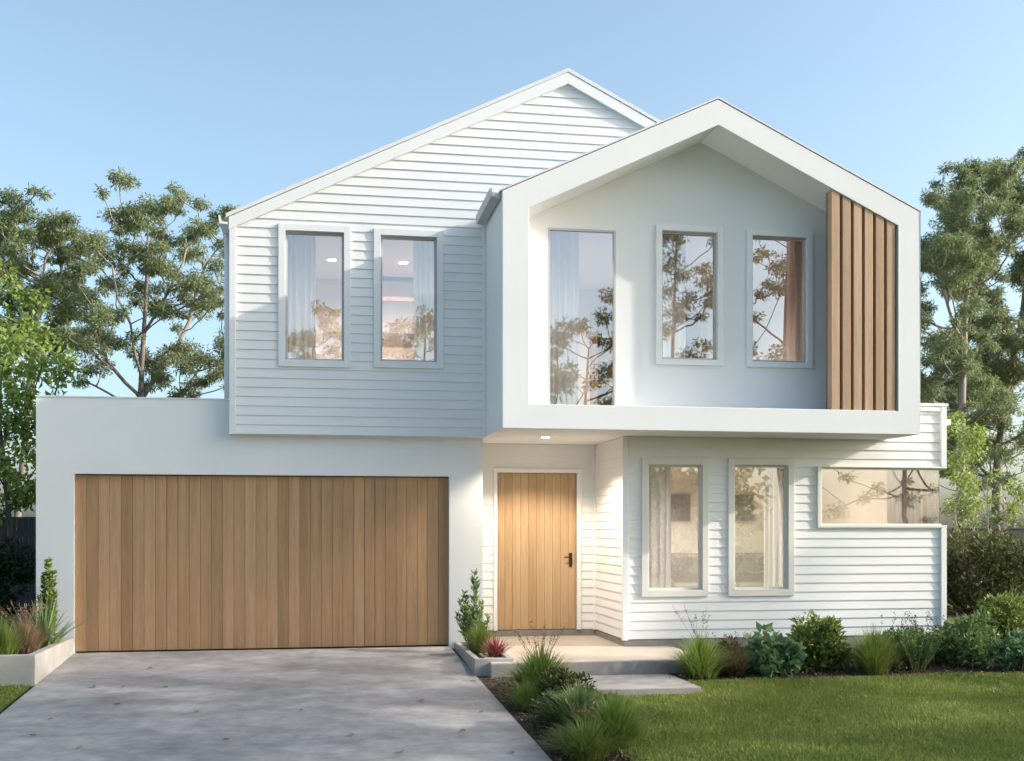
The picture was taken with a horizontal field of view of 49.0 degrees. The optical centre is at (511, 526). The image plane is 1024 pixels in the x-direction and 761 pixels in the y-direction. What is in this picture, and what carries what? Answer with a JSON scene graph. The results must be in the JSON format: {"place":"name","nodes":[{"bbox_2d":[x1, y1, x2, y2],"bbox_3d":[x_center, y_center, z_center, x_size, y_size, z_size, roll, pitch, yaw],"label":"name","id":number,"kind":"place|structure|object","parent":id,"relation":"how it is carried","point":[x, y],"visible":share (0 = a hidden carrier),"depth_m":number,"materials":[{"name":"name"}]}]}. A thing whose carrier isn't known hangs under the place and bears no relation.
{"place":"outdoors","nodes":[
{"label":"outdoors","id":0,"kind":"place"},
{"bbox_2d":[0,685,31,710],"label":"lawn","id":1,"kind":"structure","parent":0,"point":[18,694],"depth_m":11.83,"materials":[{"name":"plant"}]},
{"bbox_2d":[0,617,36,654],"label":"ornamental grass","id":2,"kind":"object","parent":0,"point":[8,645],"depth_m":12.54,"materials":[{"name":"green plant"}]},
{"bbox_2d":[0,599,66,652],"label":"ornamental grass","id":3,"kind":"object","parent":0,"point":[32,645],"depth_m":12.96,"materials":[{"name":"brown plant"}]},
{"bbox_2d":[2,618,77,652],"bbox_3d":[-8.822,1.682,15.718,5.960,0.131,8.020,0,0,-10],"label":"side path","id":4,"kind":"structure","parent":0,"point":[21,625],"depth_m":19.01,"materials":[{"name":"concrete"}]},
{"bbox_2d":[0,535,35,629],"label":"hedge","id":5,"kind":"object","parent":4,"relation":"on","point":[12,563],"visible":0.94,"depth_m":16.44,"materials":[{"name":"green plant"}]},
{"bbox_2d":[0,258,87,624],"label":"leafy tree","id":6,"kind":"object","parent":4,"relation":"on","point":[19,334],"visible":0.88,"depth_m":18.41,"materials":[{"name":"green plant"}]},
{"bbox_2d":[0,646,551,760],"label":"driveway","id":7,"kind":"structure","parent":0,"point":[249,704],"depth_m":11.20,"materials":[{"name":"concrete"}]},
{"bbox_2d":[0,596,1021,713],"bbox_3d":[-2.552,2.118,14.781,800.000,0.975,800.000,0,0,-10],"label":"ground","id":8,"kind":"structure","parent":0,"point":[454,650],"depth_m":15.07,"materials":[{"name":"grey concrete"}]},
{"bbox_2d":[0,517,35,613],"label":"fence","id":9,"kind":"object","parent":8,"relation":"on","point":[24,531],"visible":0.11,"depth_m":20.10,"materials":[{"name":"paint"}]},
{"bbox_2d":[0,637,73,687],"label":"planter box","id":10,"kind":"object","parent":8,"relation":"on","point":[33,669],"visible":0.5,"depth_m":12.30,"materials":[{"name":"concrete"}]},
{"bbox_2d":[34,557,57,635],"bbox_3d":[-5.723,0.916,13.872,0.259,1.099,0.250,0,0,14],"label":"conical shrub","id":11,"kind":"object","parent":10,"relation":"on","point":[47,582],"visible":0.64,"depth_m":13.86,"materials":[{"name":"green plant"}]},
{"bbox_2d":[0,593,92,647],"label":"ornamental grass","id":12,"kind":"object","parent":10,"relation":"on","point":[60,635],"depth_m":13.44,"materials":[{"name":"green plant"}]},
{"bbox_2d":[0,182,121,518],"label":"gum tree","id":13,"kind":"object","parent":8,"relation":"on","point":[13,245],"visible":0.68,"depth_m":30.14,"materials":[{"name":"green plant"}]},
{"bbox_2d":[50,167,239,397],"bbox_3d":[-8.855,-3.474,28.078,4.747,10.362,4.919,0,0,-10],"label":"gum tree","id":14,"kind":"object","parent":8,"relation":"on","point":[97,317],"visible":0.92,"depth_m":27.53,"materials":[{"name":"green plant"}]},
{"bbox_2d":[454,642,513,675],"bbox_3d":[-0.375,1.710,14.137,0.470,0.340,1.990,0,0,-10],"label":"planter box","id":15,"kind":"object","parent":8,"relation":"on","point":[477,664],"visible":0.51,"depth_m":13.20,"materials":[{"name":"concrete"}]},
{"bbox_2d":[454,568,490,649],"bbox_3d":[-0.512,1.061,14.547,0.495,1.082,0.272,0,0,-10],"label":"euphorbia","id":16,"kind":"object","parent":15,"relation":"on","point":[466,618],"visible":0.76,"depth_m":14.55,"materials":[{"name":"green plant"}]},
{"bbox_2d":[460,613,500,652],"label":"ornamental grass","id":17,"kind":"object","parent":15,"relation":"on","point":[478,639],"depth_m":14.12,"materials":[{"name":"green plant"}]},
{"bbox_2d":[475,631,514,656],"bbox_3d":[-0.209,1.425,13.742,0.612,0.310,0.537,0,0,-10],"label":"cordyline","id":18,"kind":"object","parent":15,"relation":"on","point":[495,650],"visible":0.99,"depth_m":13.67,"materials":[{"name":"red plant"}]},
{"bbox_2d":[35,68,950,652],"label":"house","id":19,"kind":"structure","parent":8,"relation":"on","point":[365,478],"depth_m":14.82,"materials":[{"name":"white paint"}]},
{"bbox_2d":[75,474,447,651],"bbox_3d":[-3.220,0.462,14.785,4.789,2.276,0.065,0,0,-10],"label":"garage door","id":20,"kind":"structure","parent":19,"relation":"in","point":[163,562],"depth_m":14.74,"materials":[{"name":"brown wood"}]},
{"bbox_2d":[288,235,315,358],"bbox_3d":[-2.807,-2.710,14.807,0.446,2.380,0.059,0,0,-10],"label":"curtain","id":21,"kind":"object","parent":19,"relation":"hanging from","point":[301,296],"visible":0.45,"depth_m":14.81,"materials":[{"name":"white fabric"}]},
{"bbox_2d":[278,223,350,367],"bbox_3d":[-2.570,-3.000,14.647,0.926,1.848,0.126,0,0,-10],"label":"window","id":22,"kind":"structure","parent":19,"relation":"in","point":[283,360],"depth_m":14.59,"materials":[{"name":"paint"}]},
{"bbox_2d":[382,276,413,301],"bbox_3d":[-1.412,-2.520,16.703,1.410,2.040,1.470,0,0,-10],"label":"ceiling light","id":23,"kind":"object","parent":19,"relation":"in","point":[398,279],"visible":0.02,"depth_m":15.96,"materials":[{"name":"white plastic"}]},
{"bbox_2d":[374,228,443,368],"bbox_3d":[-1.367,-3.003,14.855,0.918,1.826,0.126,0,0,-10],"label":"window","id":24,"kind":"structure","parent":19,"relation":"in","point":[379,362],"depth_m":14.82,"materials":[{"name":"paint"}]},
{"bbox_2d":[413,241,433,360],"bbox_3d":[-1.129,-2.710,15.099,0.396,2.380,0.059,0,0,-10],"label":"curtain","id":25,"kind":"object","parent":19,"relation":"hanging from","point":[423,264],"visible":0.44,"depth_m":15.09,"materials":[{"name":"white fabric"}]},
{"bbox_2d":[493,468,580,630],"bbox_3d":[0.365,0.325,16.309,1.293,2.335,0.142,0,0,-10],"label":"front door","id":26,"kind":"structure","parent":19,"relation":"in","point":[537,512],"depth_m":16.32,"materials":[{"name":"brown wood"}]},
{"bbox_2d":[550,231,578,404],"bbox_3d":[0.559,-2.675,14.660,0.654,2.410,0.059,0,0,-10],"label":"curtain","id":27,"kind":"object","parent":19,"relation":"hanging from","point":[564,312],"visible":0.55,"depth_m":14.68,"materials":[{"name":"white fabric"}]},
{"bbox_2d":[548,227,615,404],"bbox_3d":[0.897,-2.671,14.513,0.895,2.332,0.060,0,0,-10],"label":"window","id":28,"kind":"structure","parent":19,"relation":"in","point":[549,229],"depth_m":14.55,"materials":[{"name":"paint"}]},
{"bbox_2d":[649,467,670,587],"bbox_3d":[1.923,0.190,15.170,0.476,2.500,0.059,0,0,-10],"label":"curtain","id":29,"kind":"object","parent":19,"relation":"hanging from","point":[659,527],"visible":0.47,"depth_m":15.18,"materials":[{"name":"white fabric"}]},
{"bbox_2d":[663,235,685,357],"bbox_3d":[2.063,-2.675,14.920,0.506,2.410,0.059,0,0,-10],"label":"curtain","id":30,"kind":"object","parent":19,"relation":"hanging from","point":[674,266],"visible":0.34,"depth_m":14.94,"materials":[{"name":"white fabric"}]},
{"bbox_2d":[641,458,708,596],"bbox_3d":[2.165,0.008,15.008,0.926,1.841,0.126,0,0,-10],"label":"window","id":31,"kind":"structure","parent":19,"relation":"in","point":[646,463],"depth_m":14.98,"materials":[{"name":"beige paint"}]},
{"bbox_2d":[671,493,690,521],"bbox_3d":[2.889,-0.330,19.359,0.400,0.500,0.026,0,0,-10],"label":"framed picture","id":32,"kind":"object","parent":19,"relation":"attached to","point":[680,507],"visible":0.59,"depth_m":19.36,"materials":[{"name":"beige fabric"}]},
{"bbox_2d":[656,224,722,365],"bbox_3d":[2.318,-3.027,14.756,0.910,1.822,0.125,0,0,-10],"label":"window","id":33,"kind":"structure","parent":19,"relation":"in","point":[660,360],"depth_m":14.73,"materials":[{"name":"paint"}]},
{"bbox_2d":[671,553,763,587],"bbox_3d":[3.632,0.952,18.640,2.620,1.024,0.880,0,0,-10],"label":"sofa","id":34,"kind":"object","parent":19,"relation":"in","point":[749,569],"visible":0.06,"depth_m":18.74,"materials":[{"name":"beige fabric"}]},
{"bbox_2d":[735,493,754,521],"bbox_3d":[4.003,-0.330,19.551,0.460,0.500,0.026,0,0,-10],"label":"framed picture","id":35,"kind":"object","parent":19,"relation":"attached to","point":[744,507],"visible":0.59,"depth_m":19.56,"materials":[{"name":"beige fabric"}]},
{"bbox_2d":[728,458,794,595],"bbox_3d":[3.356,0.005,15.214,0.939,1.852,0.126,0,0,-10],"label":"window","id":36,"kind":"structure","parent":19,"relation":"in","point":[732,462],"depth_m":15.19,"materials":[{"name":"beige paint"}]},
{"bbox_2d":[763,468,782,586],"bbox_3d":[3.638,0.190,15.466,0.396,2.500,0.059,0,0,-10],"label":"curtain","id":37,"kind":"object","parent":19,"relation":"hanging from","point":[773,518],"visible":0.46,"depth_m":15.46,"materials":[{"name":"white fabric"}]},
{"bbox_2d":[747,229,812,368],"bbox_3d":[3.549,-3.020,14.968,0.923,1.814,0.125,0,0,-10],"label":"window","id":38,"kind":"structure","parent":19,"relation":"in","point":[750,232],"depth_m":14.96,"materials":[{"name":"paint"}]},
{"bbox_2d":[794,242,801,360],"bbox_3d":[3.959,-2.675,15.247,0.274,2.410,0.059,0,0,-10],"label":"curtain","id":39,"kind":"object","parent":19,"relation":"hanging from","point":[798,296],"visible":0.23,"depth_m":15.24,"materials":[{"name":"white fabric"}]},
{"bbox_2d":[817,466,946,527],"bbox_3d":[4.997,-0.409,16.036,1.910,0.845,1.195,0,0,-10],"label":"window","id":40,"kind":"structure","parent":19,"relation":"in","point":[934,471],"depth_m":15.49,"materials":[{"name":"beige paint"}]},
{"bbox_2d":[886,470,920,523],"bbox_3d":[5.506,-0.205,15.809,0.534,1.710,0.059,0,0,-10],"label":"curtain","id":41,"kind":"object","parent":19,"relation":"hanging from","point":[903,497],"visible":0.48,"depth_m":15.81,"materials":[{"name":"white fabric"}]},
{"bbox_2d":[478,635,688,676],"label":"porch floor","id":42,"kind":"structure","parent":8,"relation":"on","point":[588,648],"depth_m":14.37,"materials":[{"name":"concrete"}]},
{"bbox_2d":[491,660,684,677],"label":"porch kerb","id":43,"kind":"structure","parent":42,"relation":"attached to","point":[629,667],"depth_m":13.28,"materials":[{"name":"concrete"}]},
{"bbox_2d":[919,153,1023,527],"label":"gum tree","id":44,"kind":"object","parent":8,"relation":"on","point":[946,248],"visible":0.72,"depth_m":29.83,"materials":[{"name":"green plant"}]},
{"bbox_2d":[930,146,1023,527],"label":"gum tree","id":45,"kind":"object","parent":8,"relation":"on","point":[1008,372],"visible":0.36,"depth_m":33.57,"materials":[{"name":"green plant"}]},
{"bbox_2d":[966,487,992,580],"bbox_3d":[9.130,0.406,21.966,0.542,2.390,0.408,0,0,-38],"label":"sapling","id":46,"kind":"object","parent":8,"relation":"on","point":[975,523],"visible":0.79,"depth_m":21.97,"materials":[{"name":"green plant"}]},
{"bbox_2d":[939,410,1023,575],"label":"young tree","id":47,"kind":"object","parent":8,"relation":"on","point":[974,437],"visible":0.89,"depth_m":23.91,"materials":[{"name":"green plant"}]},
{"bbox_2d":[943,436,1023,527],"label":"bushy tree","id":48,"kind":"object","parent":8,"relation":"on","point":[1001,479],"visible":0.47,"depth_m":27.47,"materials":[{"name":"green plant"}]},
{"bbox_2d":[947,524,1023,615],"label":"hedge","id":49,"kind":"object","parent":8,"relation":"on","point":[982,550],"visible":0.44,"depth_m":20.51,"materials":[{"name":"green plant"}]},
{"bbox_2d":[967,468,1004,594],"bbox_3d":[9.352,0.220,22.098,0.691,2.761,0.538,0,0,-10],"label":"sapling","id":50,"kind":"object","parent":8,"relation":"on","point":[994,497],"visible":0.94,"depth_m":22.12,"materials":[{"name":"green plant"}]},
{"bbox_2d":[983,494,1018,540],"bbox_3d":[9.653,0.470,22.180,0.705,2.261,0.416,0,0,-1],"label":"sapling","id":51,"kind":"object","parent":8,"relation":"on","point":[1012,510],"visible":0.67,"depth_m":22.18,"materials":[{"name":"green plant"}]},
{"bbox_2d":[0,0,1023,527],"label":"sky","id":52,"kind":"structure","parent":0,"point":[235,102],"materials":[{"name":"blue"}]},
{"bbox_2d":[0,671,1023,760],"bbox_3d":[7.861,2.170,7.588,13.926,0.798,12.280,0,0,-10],"label":"lawn","id":53,"kind":"structure","parent":0,"point":[958,753],"depth_m":10.53,"materials":[{"name":"plant"}]},
{"bbox_2d":[571,673,700,695],"bbox_3d":[1.044,1.830,12.647,1.860,0.180,1.170,0,0,-10],"label":"entry step","id":54,"kind":"object","parent":53,"relation":"on","point":[642,684],"visible":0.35,"depth_m":12.41,"materials":[{"name":"concrete"}]},
{"bbox_2d":[458,648,1023,760],"bbox_3d":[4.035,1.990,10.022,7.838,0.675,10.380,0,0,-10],"label":"garden bed","id":55,"kind":"object","parent":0,"point":[486,682],"visible":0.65,"depth_m":13.00,"materials":[{"name":"brown soil"}]},
{"bbox_2d":[490,674,542,710],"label":"ornamental grass","id":56,"kind":"object","parent":55,"relation":"on","point":[525,701],"depth_m":11.38,"materials":[{"name":"green plant"}]},
{"bbox_2d":[483,620,595,694],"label":"ornamental grass","id":57,"kind":"object","parent":55,"relation":"on","point":[533,665],"depth_m":12.02,"materials":[{"name":"green plant"}]},
{"bbox_2d":[529,688,563,728],"bbox_3d":[0.403,1.741,10.767,0.455,0.383,0.594,0,0,16],"label":"shrub","id":58,"kind":"object","parent":55,"relation":"on","point":[538,717],"visible":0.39,"depth_m":10.68,"materials":[{"name":"green plant"}]},
{"bbox_2d":[534,665,595,700],"bbox_3d":[0.575,1.648,11.384,0.712,0.502,0.724,0,0,-10],"label":"shrub","id":59,"kind":"object","parent":55,"relation":"on","point":[554,680],"visible":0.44,"depth_m":11.38,"materials":[{"name":"green plant"}]},
{"bbox_2d":[519,680,620,734],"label":"ornamental grass","id":60,"kind":"object","parent":55,"relation":"on","point":[579,695],"depth_m":10.37,"materials":[{"name":"plant"}]},
{"bbox_2d":[525,695,642,760],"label":"ornamental grass","id":61,"kind":"object","parent":55,"relation":"on","point":[581,745],"depth_m":9.51,"materials":[{"name":"green plant"}]},
{"bbox_2d":[589,688,634,711],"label":"shrub","id":62,"kind":"object","parent":55,"relation":"on","point":[605,695],"visible":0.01,"depth_m":10.67,"materials":[{"name":"green plant"}]},
{"bbox_2d":[561,688,664,750],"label":"ornamental grass","id":63,"kind":"object","parent":55,"relation":"on","point":[622,715],"depth_m":9.89,"materials":[{"name":"green plant"}]},
{"bbox_2d":[656,605,742,679],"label":"ornamental grass","id":64,"kind":"object","parent":55,"relation":"on","point":[700,661],"depth_m":13.09,"materials":[{"name":"green plant"}]},
{"bbox_2d":[710,629,769,675],"bbox_3d":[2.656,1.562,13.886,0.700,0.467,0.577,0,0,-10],"label":"shrub","id":65,"kind":"object","parent":55,"relation":"on","point":[724,642],"visible":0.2,"depth_m":13.83,"materials":[{"name":"green plant"}]},
{"bbox_2d":[742,621,807,677],"bbox_3d":[3.134,1.495,13.395,0.843,0.736,0.791,0,0,-10],"label":"shrub","id":66,"kind":"object","parent":55,"relation":"on","point":[781,654],"visible":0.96,"depth_m":13.29,"materials":[{"name":"green plant"}]},
{"bbox_2d":[785,609,853,672],"bbox_3d":[3.760,1.400,13.823,0.946,0.812,0.817,0,0,-10],"label":"round shrub","id":67,"kind":"object","parent":55,"relation":"on","point":[824,649],"visible":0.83,"depth_m":13.60,"materials":[{"name":"green plant"}]},
{"bbox_2d":[834,636,855,665],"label":"shrub","id":68,"kind":"object","parent":55,"relation":"on","point":[850,654],"visible":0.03,"depth_m":13.99,"materials":[{"name":"green plant"}]},
{"bbox_2d":[844,622,918,674],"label":"ornamental grass","id":69,"kind":"object","parent":55,"relation":"on","point":[870,654],"depth_m":13.47,"materials":[{"name":"green plant"}]},
{"bbox_2d":[867,625,925,651],"bbox_3d":[4.970,1.490,14.478,0.878,0.510,0.608,0,0,-10],"label":"shrub","id":70,"kind":"object","parent":55,"relation":"on","point":[893,633],"visible":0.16,"depth_m":14.41,"materials":[{"name":"green plant"}]},
{"bbox_2d":[887,647,908,671],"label":"shrub","id":71,"kind":"object","parent":55,"relation":"on","point":[898,665],"visible":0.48,"depth_m":13.66,"materials":[{"name":"green plant"}]},
{"bbox_2d":[880,611,946,670],"bbox_3d":[4.966,1.398,13.845,0.677,0.741,0.557,0,0,-10],"label":"lavender","id":72,"kind":"object","parent":55,"relation":"on","point":[920,654],"visible":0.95,"depth_m":13.77,"materials":[{"name":"green plant"}]},
{"bbox_2d":[923,605,1004,668],"bbox_3d":[5.723,1.397,14.203,0.986,0.836,0.954,0,0,40],"label":"round shrub","id":73,"kind":"object","parent":55,"relation":"on","point":[966,641],"visible":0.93,"depth_m":14.04,"materials":[{"name":"green plant"}]},
{"bbox_2d":[970,587,1023,651],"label":"shrub","id":74,"kind":"object","parent":55,"relation":"on","point":[1005,610],"visible":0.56,"depth_m":14.78,"materials":[{"name":"green plant"}]},
{"bbox_2d":[991,627,1023,670],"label":"shrub","id":75,"kind":"object","parent":55,"relation":"on","point":[1012,651],"visible":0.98,"depth_m":13.81,"materials":[{"name":"green plant"}]}
]}

